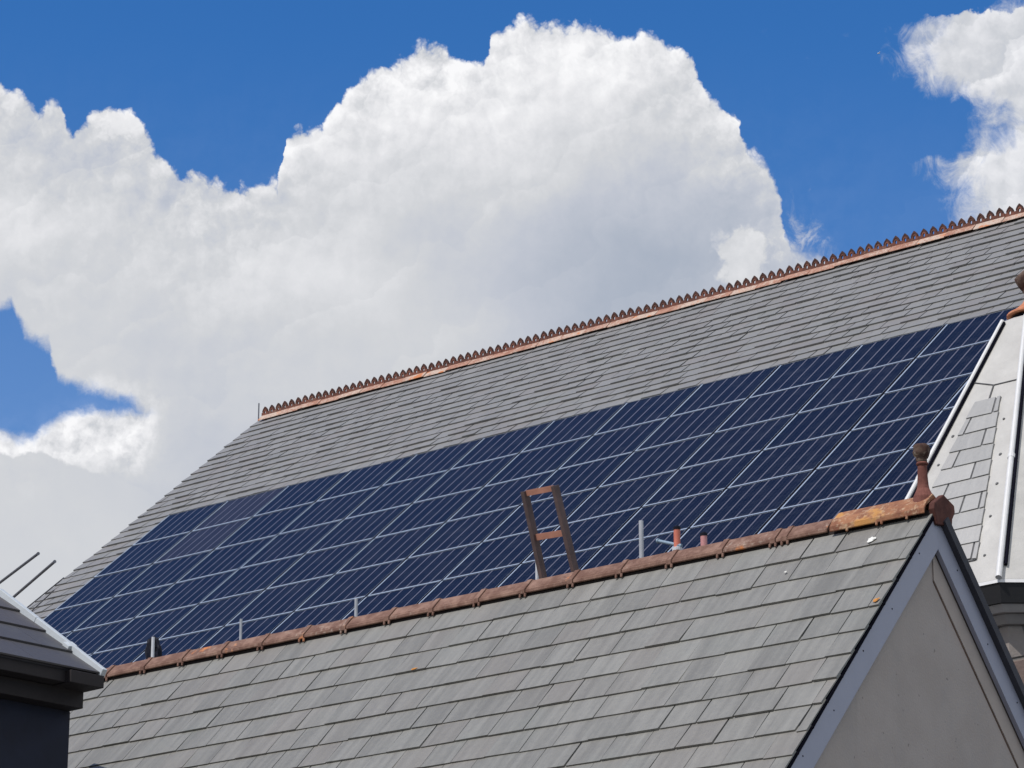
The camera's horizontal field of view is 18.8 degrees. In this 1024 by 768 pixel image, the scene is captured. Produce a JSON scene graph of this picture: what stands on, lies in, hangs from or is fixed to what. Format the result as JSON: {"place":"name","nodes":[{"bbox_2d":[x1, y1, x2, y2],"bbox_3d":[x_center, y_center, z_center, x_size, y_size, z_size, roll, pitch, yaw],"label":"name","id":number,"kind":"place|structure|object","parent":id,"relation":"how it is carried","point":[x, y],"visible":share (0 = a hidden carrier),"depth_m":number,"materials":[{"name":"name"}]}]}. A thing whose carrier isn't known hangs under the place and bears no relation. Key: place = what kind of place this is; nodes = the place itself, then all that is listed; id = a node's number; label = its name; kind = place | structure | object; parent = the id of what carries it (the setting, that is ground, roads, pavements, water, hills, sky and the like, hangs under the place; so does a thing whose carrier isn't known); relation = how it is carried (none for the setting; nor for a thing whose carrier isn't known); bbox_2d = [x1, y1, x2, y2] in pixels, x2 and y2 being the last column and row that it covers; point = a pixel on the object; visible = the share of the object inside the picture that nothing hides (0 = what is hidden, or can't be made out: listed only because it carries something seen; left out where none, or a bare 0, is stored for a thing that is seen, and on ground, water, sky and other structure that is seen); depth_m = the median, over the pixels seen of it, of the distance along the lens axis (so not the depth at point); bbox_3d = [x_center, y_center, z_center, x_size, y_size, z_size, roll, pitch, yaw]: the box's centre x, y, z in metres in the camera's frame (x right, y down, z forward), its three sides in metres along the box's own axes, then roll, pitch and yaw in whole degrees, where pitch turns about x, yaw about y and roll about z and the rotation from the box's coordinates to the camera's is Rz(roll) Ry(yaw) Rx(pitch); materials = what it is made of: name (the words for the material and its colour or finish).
{"place":"outdoors","nodes":[
{"label":"outdoors","id":0,"kind":"place"},
{"bbox_2d":[0,0,1023,606],"label":"sky","id":1,"kind":"structure","parent":0,"point":[211,211],"materials":[{"name":"blue"}]},
{"bbox_3d":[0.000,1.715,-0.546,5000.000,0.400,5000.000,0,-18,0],"label":"ground","id":2,"kind":"structure","parent":0,"visible":0},
{"bbox_2d":[0,552,63,610],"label":"television aerial","id":3,"kind":"object","parent":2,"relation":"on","point":[33,579],"visible":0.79,"depth_m":33.39,"materials":[{"name":"grey metal"}]},
{"bbox_2d":[0,589,106,767],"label":"dark building","id":4,"kind":"structure","parent":2,"relation":"on","point":[49,675],"depth_m":22.75,"materials":[{"name":"stone"}]},
{"bbox_2d":[28,203,1023,619],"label":"church","id":5,"kind":"structure","parent":2,"relation":"on","point":[972,267],"depth_m":43.66,"materials":[{"name":"stone"}]},
{"bbox_3d":[-0.597,2.214,37.907,17.620,0.060,0.060,-14,-23,38],"label":"mounting rail","id":6,"kind":"object","parent":5,"relation":"attached to","visible":0},
{"bbox_2d":[66,619,132,655],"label":"solar panel","id":7,"kind":"object","parent":6,"relation":"on","point":[90,641],"visible":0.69,"depth_m":42.10,"materials":[{"name":"glass"}]},
{"bbox_2d":[93,605,196,653],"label":"solar panel","id":8,"kind":"object","parent":6,"relation":"on","point":[139,631],"visible":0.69,"depth_m":41.33,"materials":[{"name":"glass"}]},
{"bbox_2d":[159,591,262,640],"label":"solar panel","id":9,"kind":"object","parent":6,"relation":"on","point":[222,613],"visible":0.84,"depth_m":40.55,"materials":[{"name":"glass"}]},
{"bbox_2d":[225,575,333,626],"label":"solar panel","id":10,"kind":"object","parent":6,"relation":"on","point":[281,600],"visible":1,"depth_m":39.77,"materials":[{"name":"glass"}]},
{"bbox_2d":[295,560,404,611],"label":"solar panel","id":11,"kind":"object","parent":6,"relation":"on","point":[351,585],"visible":1,"depth_m":39.00,"materials":[{"name":"glass"}]},
{"bbox_2d":[367,543,480,596],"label":"solar panel","id":12,"kind":"object","parent":6,"relation":"on","point":[424,569],"visible":1,"depth_m":38.23,"materials":[{"name":"glass"}]},
{"bbox_2d":[443,526,558,580],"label":"solar panel","id":13,"kind":"object","parent":6,"relation":"on","point":[514,550],"visible":0.94,"depth_m":37.47,"materials":[{"name":"glass"}]},
{"bbox_2d":[522,508,640,563],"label":"solar panel","id":14,"kind":"object","parent":6,"relation":"on","point":[594,533],"visible":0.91,"depth_m":36.65,"materials":[{"name":"glass"}]},
{"bbox_2d":[604,490,724,546],"bbox_3d":[1.777,1.570,35.915,1.246,0.645,0.743,-15,-23,38],"label":"solar panel","id":15,"kind":"object","parent":6,"relation":"on","point":[667,517],"visible":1,"depth_m":35.92,"materials":[{"name":"glass"}]},
{"bbox_2d":[690,470,814,528],"bbox_3d":[2.729,1.322,35.143,1.246,0.645,0.743,-14,-23,38],"label":"solar panel","id":16,"kind":"object","parent":6,"relation":"on","point":[766,496],"visible":1,"depth_m":35.13,"materials":[{"name":"glass"}]},
{"bbox_2d":[780,450,906,509],"bbox_3d":[3.681,1.079,34.371,1.246,0.645,0.743,-14,-23,38],"label":"solar panel","id":17,"kind":"object","parent":6,"relation":"on","point":[846,479],"visible":1,"depth_m":34.37,"materials":[{"name":"glass"}]},
{"bbox_2d":[874,444,933,489],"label":"solar panel","id":18,"kind":"object","parent":6,"relation":"on","point":[904,470],"visible":0.38,"depth_m":33.75,"materials":[{"name":"glass"}]},
{"bbox_3d":[-1.071,2.640,37.188,17.620,0.060,0.060,-14,-23,38],"label":"mounting rail","id":19,"kind":"object","parent":5,"relation":"attached to","visible":0},
{"bbox_2d":[90,643,146,667],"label":"solar panel","id":20,"kind":"object","parent":19,"relation":"on","point":[121,656],"visible":0.25,"depth_m":40.69,"materials":[{"name":"glass"}]},
{"bbox_2d":[133,628,221,661],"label":"solar panel","id":21,"kind":"object","parent":19,"relation":"on","point":[193,641],"visible":0.3,"depth_m":39.92,"materials":[{"name":"glass"}]},
{"bbox_2d":[201,613,291,647],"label":"solar panel","id":22,"kind":"object","parent":19,"relation":"on","point":[251,629],"visible":0.52,"depth_m":39.21,"materials":[{"name":"glass"}]},
{"bbox_2d":[271,598,363,633],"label":"solar panel","id":23,"kind":"object","parent":19,"relation":"on","point":[320,615],"visible":0.46,"depth_m":38.45,"materials":[{"name":"glass"}]},
{"bbox_2d":[342,581,440,619],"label":"solar panel","id":24,"kind":"object","parent":19,"relation":"on","point":[391,600],"visible":0.52,"depth_m":37.65,"materials":[{"name":"glass"}]},
{"bbox_2d":[418,565,518,603],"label":"solar panel","id":25,"kind":"object","parent":19,"relation":"on","point":[468,584],"visible":0.51,"depth_m":36.89,"materials":[{"name":"glass"}]},
{"bbox_2d":[498,547,601,586],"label":"solar panel","id":26,"kind":"object","parent":19,"relation":"on","point":[554,566],"visible":0.44,"depth_m":36.14,"materials":[{"name":"glass"}]},
{"bbox_2d":[581,529,687,569],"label":"solar panel","id":27,"kind":"object","parent":19,"relation":"on","point":[613,554],"visible":0.46,"depth_m":35.38,"materials":[{"name":"glass"}]},
{"bbox_2d":[668,511,777,551],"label":"solar panel","id":28,"kind":"object","parent":19,"relation":"on","point":[737,528],"visible":0.53,"depth_m":34.54,"materials":[{"name":"glass"}]},
{"bbox_2d":[758,491,871,533],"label":"solar panel","id":29,"kind":"object","parent":19,"relation":"on","point":[810,513],"visible":0.4,"depth_m":33.81,"materials":[{"name":"glass"}]},
{"bbox_2d":[857,482,912,508],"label":"solar panel","id":30,"kind":"object","parent":19,"relation":"on","point":[887,495],"visible":0.14,"depth_m":33.29,"materials":[{"name":"glass"}]},
{"bbox_2d":[68,443,1023,767],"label":"gabled building","id":31,"kind":"structure","parent":2,"relation":"on","point":[868,637],"depth_m":20.93,"materials":[{"name":"stone"}]},
{"bbox_2d":[151,637,154,656],"bbox_3d":[-2.976,2.416,25.623,0.070,0.662,0.070,-14,-23,38],"label":"metal post","id":32,"kind":"object","parent":31,"relation":"on","point":[152,646],"visible":0.26,"depth_m":25.69,"materials":[{"name":"grey metal"}]},
{"bbox_2d":[145,636,161,658],"bbox_3d":[-2.979,2.221,25.798,0.183,0.256,0.090,-14,-23,38],"label":"plastic bundle","id":33,"kind":"object","parent":31,"relation":"on","point":[158,651],"visible":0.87,"depth_m":25.78,"materials":[{"name":"black plastic"}]},
{"bbox_2d":[239,619,241,639],"bbox_3d":[-2.192,2.216,24.986,0.070,0.658,0.070,-14,-23,38],"label":"metal post","id":34,"kind":"object","parent":31,"relation":"on","point":[240,633],"visible":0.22,"depth_m":25.05,"materials":[{"name":"grey metal"}]},
{"bbox_2d":[354,598,357,616],"bbox_3d":[-1.220,1.980,24.194,0.070,0.627,0.070,-14,-23,38],"label":"metal post","id":35,"kind":"object","parent":31,"relation":"on","point":[356,608],"visible":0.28,"depth_m":24.26,"materials":[{"name":"grey metal"}]},
{"bbox_2d":[535,562,538,579],"bbox_3d":[0.187,1.600,23.057,0.070,0.662,0.070,-14,-23,38],"label":"metal post","id":36,"kind":"object","parent":31,"relation":"on","point":[536,575],"visible":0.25,"depth_m":23.11,"materials":[{"name":"grey metal"}]},
{"bbox_2d":[520,485,578,578],"bbox_3d":[0.322,1.294,22.866,0.340,1.044,0.438,-14,-23,38],"label":"ladder","id":37,"kind":"object","parent":31,"relation":"on","point":[536,537],"visible":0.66,"depth_m":22.87,"materials":[{"name":"wood"}]},
{"bbox_2d":[639,520,643,557],"bbox_3d":[0.940,1.359,22.461,0.070,0.760,0.070,-14,-23,38],"label":"metal post","id":38,"kind":"object","parent":31,"relation":"on","point":[641,543],"visible":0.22,"depth_m":22.52,"materials":[{"name":"grey metal"}]},
{"bbox_2d":[656,538,682,546],"bbox_3d":[1.135,1.370,22.283,0.226,0.571,0.040,-15,-23,38],"label":"angled tube","id":39,"kind":"object","parent":31,"relation":"on","point":[658,540],"visible":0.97,"depth_m":22.36,"materials":[{"name":"grey metal"}]},
{"bbox_2d":[672,525,681,550],"bbox_3d":[1.188,1.321,22.252,0.076,0.625,0.076,-14,-23,38],"label":"pipe stub","id":40,"kind":"object","parent":31,"relation":"on","point":[676,528],"visible":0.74,"depth_m":22.30,"materials":[{"name":"orange plastic"}]},
{"bbox_2d":[700,532,707,545],"bbox_3d":[1.371,1.316,22.090,0.056,0.537,0.056,-14,-23,38],"label":"pipe stub","id":41,"kind":"object","parent":31,"relation":"on","point":[703,537],"visible":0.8,"depth_m":22.14,"materials":[{"name":"pink plastic"}]},
{"bbox_2d":[905,270,1023,683],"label":"turret","id":42,"kind":"object","parent":2,"relation":"on","point":[975,467],"visible":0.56,"depth_m":25.45,"materials":[{"name":"stone"}]},
{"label":"mounting rail","id":43,"kind":"object","parent":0,"visible":0},
{"bbox_2d":[132,502,225,545],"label":"solar panel","id":44,"kind":"object","parent":43,"relation":"attached to","point":[189,521],"visible":1,"depth_m":45.74,"materials":[{"name":"glass"}]},
{"bbox_2d":[191,487,286,531],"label":"solar panel","id":45,"kind":"object","parent":43,"relation":"on","point":[242,508],"visible":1,"depth_m":44.97,"materials":[{"name":"glass"}]},
{"bbox_2d":[252,471,349,517],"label":"solar panel","id":46,"kind":"object","parent":43,"relation":"attached to","point":[302,494],"visible":1,"depth_m":44.19,"materials":[{"name":"glass"}]},
{"bbox_2d":[316,455,415,501],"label":"solar panel","id":47,"kind":"object","parent":43,"relation":"on","point":[365,478],"visible":1,"depth_m":43.43,"materials":[{"name":"glass"}]},
{"bbox_2d":[382,439,482,485],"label":"solar panel","id":48,"kind":"object","parent":43,"relation":"on","point":[433,462],"visible":1,"depth_m":42.65,"materials":[{"name":"glass"}]},
{"bbox_2d":[450,422,551,469],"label":"solar panel","id":49,"kind":"object","parent":43,"relation":"on","point":[502,445],"visible":1,"depth_m":41.88,"materials":[{"name":"glass"}]},
{"bbox_2d":[520,404,624,452],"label":"solar panel","id":50,"kind":"object","parent":43,"relation":"attached to","point":[576,427],"visible":1,"depth_m":41.10,"materials":[{"name":"glass"}]},
{"bbox_2d":[593,385,700,435],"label":"solar panel","id":51,"kind":"object","parent":43,"relation":"attached to","point":[648,410],"visible":1,"depth_m":40.33,"materials":[{"name":"glass"}]},
{"bbox_2d":[670,366,778,416],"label":"solar panel","id":52,"kind":"object","parent":43,"relation":"on","point":[726,391],"visible":1,"depth_m":39.56,"materials":[{"name":"glass"}]},
{"bbox_2d":[749,346,860,397],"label":"solar panel","id":53,"kind":"object","parent":43,"relation":"on","point":[806,371],"visible":1,"depth_m":38.80,"materials":[{"name":"glass"}]},
{"bbox_2d":[831,325,945,378],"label":"solar panel","id":54,"kind":"object","parent":43,"relation":"on","point":[894,350],"visible":1,"depth_m":38.02,"materials":[{"name":"glass"}]},
{"bbox_2d":[916,307,1017,358],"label":"solar panel","id":55,"kind":"object","parent":43,"relation":"attached to","point":[965,333],"visible":0.61,"depth_m":37.33,"materials":[{"name":"glass"}]},
{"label":"mounting rail","id":56,"kind":"object","parent":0,"visible":0},
{"bbox_2d":[94,533,188,577],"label":"solar panel","id":57,"kind":"object","parent":56,"relation":"on","point":[142,555],"visible":1,"depth_m":45.02,"materials":[{"name":"glass"}]},
{"bbox_2d":[153,518,250,563],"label":"solar panel","id":58,"kind":"object","parent":56,"relation":"on","point":[202,540],"visible":1,"depth_m":44.24,"materials":[{"name":"glass"}]},
{"bbox_2d":[215,503,313,549],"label":"solar panel","id":59,"kind":"object","parent":56,"relation":"on","point":[264,526],"visible":1,"depth_m":43.48,"materials":[{"name":"glass"}]},
{"bbox_2d":[278,487,379,534],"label":"solar panel","id":60,"kind":"object","parent":56,"relation":"on","point":[331,510],"visible":1,"depth_m":42.70,"materials":[{"name":"glass"}]},
{"bbox_2d":[344,471,446,519],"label":"solar panel","id":61,"kind":"object","parent":56,"relation":"attached to","point":[396,495],"visible":1,"depth_m":41.93,"materials":[{"name":"glass"}]},
{"bbox_2d":[413,454,517,503],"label":"solar panel","id":62,"kind":"object","parent":56,"relation":"on","point":[465,478],"visible":1,"depth_m":41.16,"materials":[{"name":"glass"}]},
{"bbox_2d":[484,437,590,486],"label":"solar panel","id":63,"kind":"object","parent":56,"relation":"attached to","point":[538,461],"visible":1,"depth_m":40.39,"materials":[{"name":"glass"}]},
{"bbox_2d":[558,419,665,469],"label":"solar panel","id":64,"kind":"object","parent":56,"relation":"attached to","point":[613,444],"visible":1,"depth_m":39.62,"materials":[{"name":"glass"}]},
{"bbox_2d":[634,399,746,451],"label":"solar panel","id":65,"kind":"object","parent":56,"relation":"on","point":[691,425],"visible":1,"depth_m":38.84,"materials":[{"name":"glass"}]},
{"bbox_2d":[714,379,829,433],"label":"solar panel","id":66,"kind":"object","parent":56,"relation":"on","point":[773,406],"visible":1,"depth_m":38.07,"materials":[{"name":"glass"}]},
{"bbox_2d":[798,359,914,413],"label":"solar panel","id":67,"kind":"object","parent":56,"relation":"on","point":[857,386],"visible":1,"depth_m":37.29,"materials":[{"name":"glass"}]},
{"bbox_2d":[884,341,988,393],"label":"solar panel","id":68,"kind":"object","parent":56,"relation":"on","point":[943,366],"visible":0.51,"depth_m":36.56,"materials":[{"name":"glass"}]},
{"bbox_3d":[0.349,1.362,39.345,17.620,0.060,0.060,-14,-23,38],"label":"mounting rail","id":69,"kind":"object","parent":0,"visible":0},
{"bbox_2d":[54,565,150,610],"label":"solar panel","id":70,"kind":"object","parent":69,"relation":"on","point":[110,586],"visible":1,"depth_m":44.30,"materials":[{"name":"glass"}]},
{"bbox_2d":[114,551,211,596],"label":"solar panel","id":71,"kind":"object","parent":69,"relation":"attached to","point":[165,573],"visible":1,"depth_m":43.53,"materials":[{"name":"glass"}]},
{"bbox_2d":[175,536,275,583],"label":"solar panel","id":72,"kind":"object","parent":69,"relation":"on","point":[226,559],"visible":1,"depth_m":42.76,"materials":[{"name":"glass"}]},
{"bbox_2d":[239,520,342,568],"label":"solar panel","id":73,"kind":"object","parent":69,"relation":"on","point":[292,544],"visible":1,"depth_m":41.98,"materials":[{"name":"glass"}]},
{"bbox_2d":[306,504,410,553],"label":"solar panel","id":74,"kind":"object","parent":69,"relation":"on","point":[371,526],"visible":1,"depth_m":41.21,"materials":[{"name":"glass"}]},
{"bbox_2d":[375,488,481,537],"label":"solar panel","id":75,"kind":"object","parent":69,"relation":"on","point":[432,512],"visible":1,"depth_m":40.44,"materials":[{"name":"glass"}]},
{"bbox_2d":[446,471,554,522],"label":"solar panel","id":76,"kind":"object","parent":69,"relation":"attached to","point":[494,498],"visible":0.95,"depth_m":39.69,"materials":[{"name":"glass"}]},
{"bbox_2d":[521,453,632,505],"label":"solar panel","id":77,"kind":"object","parent":69,"relation":"on","point":[583,477],"visible":0.85,"depth_m":38.87,"materials":[{"name":"glass"}]},
{"bbox_2d":[598,434,712,487],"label":"solar panel","id":78,"kind":"object","parent":69,"relation":"on","point":[668,458],"visible":1,"depth_m":38.12,"materials":[{"name":"glass"}]},
{"bbox_2d":[679,415,795,469],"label":"solar panel","id":79,"kind":"object","parent":69,"relation":"on","point":[741,441],"visible":1,"depth_m":37.35,"materials":[{"name":"glass"}]},
{"bbox_2d":[763,395,882,450],"bbox_3d":[3.675,0.471,36.581,1.246,0.645,0.743,-14,-23,38],"label":"solar panel","id":80,"kind":"object","parent":69,"relation":"on","point":[825,422],"visible":1,"depth_m":36.58,"materials":[{"name":"glass"}]},
{"bbox_2d":[851,374,970,430],"bbox_3d":[4.630,0.229,35.810,1.246,0.645,0.743,-14,-23,38],"label":"solar panel","id":81,"kind":"object","parent":69,"relation":"on","point":[913,402],"visible":0.86,"depth_m":35.81,"materials":[{"name":"glass"}]},
{"bbox_2d":[943,379,968,409],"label":"solar panel","id":82,"kind":"object","parent":69,"relation":"on","point":[952,402],"visible":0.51,"depth_m":35.21,"materials":[{"name":"glass"}]},
{"bbox_3d":[-0.124,1.788,38.626,17.620,0.060,0.060,-14,-23,38],"label":"mounting rail","id":83,"kind":"object","parent":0,"visible":0},
{"bbox_2d":[43,598,111,633],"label":"solar panel","id":84,"kind":"object","parent":83,"relation":"on","point":[67,620],"visible":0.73,"depth_m":43.59,"materials":[{"name":"glass"}]},
{"bbox_2d":[73,584,173,631],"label":"solar panel","id":85,"kind":"object","parent":83,"relation":"on","point":[122,608],"visible":1,"depth_m":42.81,"materials":[{"name":"glass"}]},
{"bbox_2d":[135,570,236,617],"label":"solar panel","id":86,"kind":"object","parent":83,"relation":"on","point":[185,594],"visible":1,"depth_m":42.04,"materials":[{"name":"glass"}]},
{"bbox_2d":[199,555,303,603],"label":"solar panel","id":87,"kind":"object","parent":83,"relation":"on","point":[252,579],"visible":1,"depth_m":41.26,"materials":[{"name":"glass"}]},
{"bbox_2d":[266,539,372,589],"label":"solar panel","id":88,"kind":"object","parent":83,"relation":"attached to","point":[320,564],"visible":1,"depth_m":40.49,"materials":[{"name":"glass"}]},
{"bbox_2d":[335,523,444,574],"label":"solar panel","id":89,"kind":"object","parent":83,"relation":"on","point":[390,548],"visible":1,"depth_m":39.72,"materials":[{"name":"glass"}]},
{"bbox_2d":[408,507,517,558],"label":"solar panel","id":90,"kind":"object","parent":83,"relation":"on","point":[469,531],"visible":1,"depth_m":38.95,"materials":[{"name":"glass"}]},
{"bbox_2d":[483,489,596,541],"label":"solar panel","id":91,"kind":"object","parent":83,"relation":"on","point":[545,517],"visible":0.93,"depth_m":38.18,"materials":[{"name":"glass"}]},
{"bbox_2d":[567,471,676,523],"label":"solar panel","id":92,"kind":"object","parent":83,"relation":"on","point":[621,497],"visible":0.77,"depth_m":37.41,"materials":[{"name":"glass"}]},
{"bbox_2d":[642,451,761,507],"bbox_3d":[2.249,1.141,36.633,1.246,0.645,0.743,-14,-23,38],"label":"solar panel","id":93,"kind":"object","parent":83,"relation":"on","point":[711,477],"visible":1,"depth_m":36.62,"materials":[{"name":"glass"}]},
{"bbox_2d":[727,432,848,488],"bbox_3d":[3.201,0.896,35.861,1.246,0.645,0.743,-14,-23,38],"label":"solar panel","id":94,"kind":"object","parent":83,"relation":"on","point":[792,459],"visible":1,"depth_m":35.85,"materials":[{"name":"glass"}]},
{"bbox_2d":[816,411,940,469],"bbox_3d":[4.156,0.654,35.091,1.246,0.645,0.743,-14,-23,38],"label":"solar panel","id":95,"kind":"object","parent":83,"relation":"on","point":[880,440],"visible":1,"depth_m":35.09,"materials":[{"name":"glass"}]},
{"bbox_2d":[909,408,952,449],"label":"solar panel","id":96,"kind":"object","parent":83,"relation":"on","point":[929,435],"visible":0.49,"depth_m":34.59,"materials":[{"name":"glass"}]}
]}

